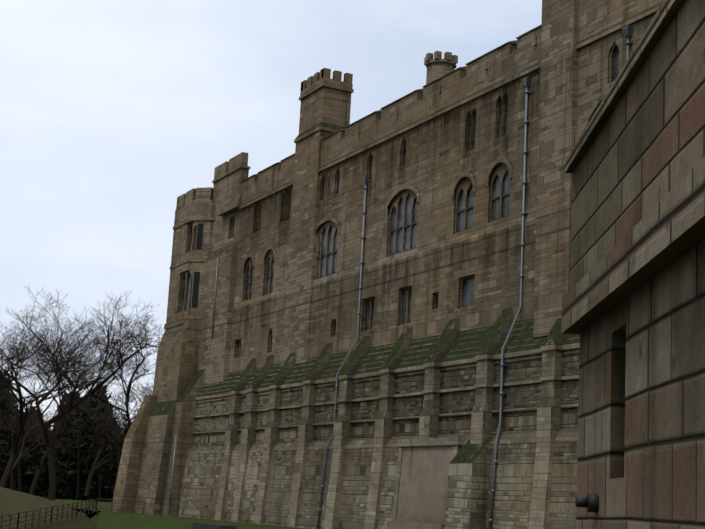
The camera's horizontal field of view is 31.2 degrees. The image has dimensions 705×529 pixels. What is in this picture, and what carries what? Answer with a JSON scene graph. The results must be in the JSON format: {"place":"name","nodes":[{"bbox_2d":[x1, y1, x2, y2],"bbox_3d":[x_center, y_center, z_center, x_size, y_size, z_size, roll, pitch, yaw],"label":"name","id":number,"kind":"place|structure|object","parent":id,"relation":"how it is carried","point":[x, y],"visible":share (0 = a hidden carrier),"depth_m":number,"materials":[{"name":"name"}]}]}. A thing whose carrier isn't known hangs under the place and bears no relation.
{"place":"outdoors","nodes":[
{"label":"outdoors","id":0,"kind":"place"},
{"bbox_2d":[0,487,98,528],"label":"bank grass","id":1,"kind":"structure","parent":0,"point":[12,501],"depth_m":105.33,"materials":[{"name":"green plant"}]},
{"bbox_2d":[0,498,144,528],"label":"estate fence","id":2,"kind":"object","parent":1,"relation":"on","point":[57,513],"visible":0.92,"depth_m":98.56,"materials":[{"name":"black metal"}]},
{"bbox_2d":[0,286,162,500],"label":"bare oak tree","id":3,"kind":"object","parent":1,"relation":"on","point":[56,361],"visible":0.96,"depth_m":135.82,"materials":[{"name":"brown plant"}]},
{"bbox_2d":[73,508,100,518],"bbox_3d":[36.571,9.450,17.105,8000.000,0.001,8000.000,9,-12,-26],"label":"ground sheet","id":4,"kind":"object","parent":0,"point":[90,515],"depth_m":245.15,"materials":[{"name":"black plant"}]},
{"bbox_2d":[0,370,127,510],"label":"woodland trees","id":5,"kind":"object","parent":4,"relation":"on","point":[74,459],"visible":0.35,"depth_m":245.62,"materials":[{"name":"black plant"}]},
{"bbox_2d":[191,522,236,528],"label":"stone slab","id":6,"kind":"structure","parent":4,"relation":"on","point":[206,526],"depth_m":87.84,"materials":[{"name":"grey stone"}]},
{"bbox_2d":[561,0,704,528],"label":"wall","id":7,"kind":"structure","parent":4,"relation":"on","point":[649,227],"depth_m":11.00,"materials":[{"name":"stone"}]},
{"bbox_2d":[575,493,598,512],"bbox_3d":[2.426,2.457,13.015,0.240,0.190,0.200,3,-11,1],"label":"pipe","id":8,"kind":"object","parent":7,"relation":"on","point":[590,502],"visible":0.85,"depth_m":12.97,"materials":[{"name":"black metal"}]},
{"bbox_2d":[55,499,306,528],"bbox_3d":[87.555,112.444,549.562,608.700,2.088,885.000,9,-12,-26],"label":"terrace lawn","id":9,"kind":"structure","parent":0,"point":[105,519],"depth_m":105.83,"materials":[{"name":"green plant"}]},
{"bbox_2d":[0,317,102,487],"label":"bare oak tree","id":10,"kind":"object","parent":9,"relation":"on","point":[10,466],"visible":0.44,"depth_m":167.75,"materials":[{"name":"brown plant"}]},
{"bbox_2d":[0,334,123,494],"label":"bare oak tree","id":11,"kind":"object","parent":9,"relation":"on","point":[37,476],"visible":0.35,"depth_m":229.67,"materials":[{"name":"brown plant"}]},
{"bbox_2d":[44,373,139,496],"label":"bare oak tree","id":12,"kind":"object","parent":9,"relation":"on","point":[95,466],"visible":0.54,"depth_m":209.14,"materials":[{"name":"brown plant"}]},
{"bbox_2d":[67,313,162,492],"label":"bare oak tree","id":13,"kind":"object","parent":9,"relation":"on","point":[136,370],"visible":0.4,"depth_m":144.28,"materials":[{"name":"brown plant"}]},
{"bbox_2d":[92,375,153,432],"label":"bare oak tree","id":14,"kind":"object","parent":9,"relation":"on","point":[121,412],"visible":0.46,"depth_m":223.84,"materials":[{"name":"brown plant"}]},
{"bbox_2d":[112,187,215,515],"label":"tower buttress","id":15,"kind":"structure","parent":9,"relation":"on","point":[165,415],"depth_m":117.21,"materials":[{"name":"stone"}]},
{"bbox_2d":[166,200,214,323],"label":"tower","id":16,"kind":"structure","parent":15,"relation":"on","point":[181,252],"depth_m":121.00,"materials":[{"name":"stone"}]},
{"bbox_2d":[181,227,194,310],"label":"window","id":17,"kind":"structure","parent":16,"relation":"attached to","point":[188,292],"depth_m":120.83,"materials":[{"name":"grey glass"}]},
{"bbox_2d":[191,223,203,306],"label":"window","id":18,"kind":"structure","parent":16,"relation":"attached to","point":[197,274],"depth_m":119.51,"materials":[{"name":"black glass"}]},
{"bbox_2d":[198,0,662,383],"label":"castle trim","id":19,"kind":"structure","parent":9,"relation":"on","point":[325,106],"depth_m":97.95,"materials":[{"name":"brown stone"}]},
{"bbox_2d":[169,25,633,528],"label":"drain pipes","id":20,"kind":"object","parent":19,"relation":"attached to","point":[627,30],"visible":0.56,"depth_m":74.27,"materials":[{"name":"grey metal"}]},
{"bbox_2d":[391,437,464,520],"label":"door frame","id":21,"kind":"object","parent":19,"relation":"attached to","point":[456,442],"visible":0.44,"depth_m":77.43,"materials":[{"name":"brown stone"}]},
{"bbox_2d":[388,445,452,528],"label":"blocked doorway","id":22,"kind":"structure","parent":21,"relation":"in","point":[422,497],"depth_m":75.52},
{"bbox_2d":[238,47,618,356],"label":"window glazing","id":23,"kind":"structure","parent":19,"relation":"attached to","point":[468,295],"depth_m":85.62,"materials":[{"name":"grey glass"}]},
{"bbox_2d":[187,1,703,526],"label":"weather stains","id":24,"kind":"object","parent":19,"relation":"on","point":[347,163],"visible":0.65,"depth_m":84.51,"materials":[{"name":"stone"}]},
{"bbox_2d":[0,0,541,428],"label":"sky","id":25,"kind":"structure","parent":0,"point":[112,111],"materials":[{"name":"white"}]},
{"bbox_2d":[211,39,540,372],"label":"castle wall","id":26,"kind":"structure","parent":0,"point":[437,220],"depth_m":85.72,"materials":[{"name":"brown stone"}]},
{"bbox_2d":[242,95,604,271],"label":"window arches","id":27,"kind":"structure","parent":26,"relation":"attached to","point":[471,176],"depth_m":81.05,"materials":[{"name":"stone"}]},
{"bbox_2d":[244,193,509,300],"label":"window transoms","id":28,"kind":"object","parent":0,"point":[493,199],"depth_m":86.04,"materials":[{"name":"brown stone"}]},
{"bbox_2d":[179,431,577,528],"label":"lower wall","id":29,"kind":"structure","parent":0,"point":[469,486],"depth_m":80.31,"materials":[{"name":"brown stone"}]},
{"bbox_2d":[187,307,579,528],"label":"buttressed wall","id":30,"kind":"structure","parent":0,"point":[405,367],"depth_m":81.42,"materials":[{"name":"brown stone"}]},
{"bbox_2d":[576,0,663,142],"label":"castle tower","id":31,"kind":"structure","parent":0,"point":[595,64],"depth_m":68.29,"materials":[{"name":"brown stone"}]}
]}

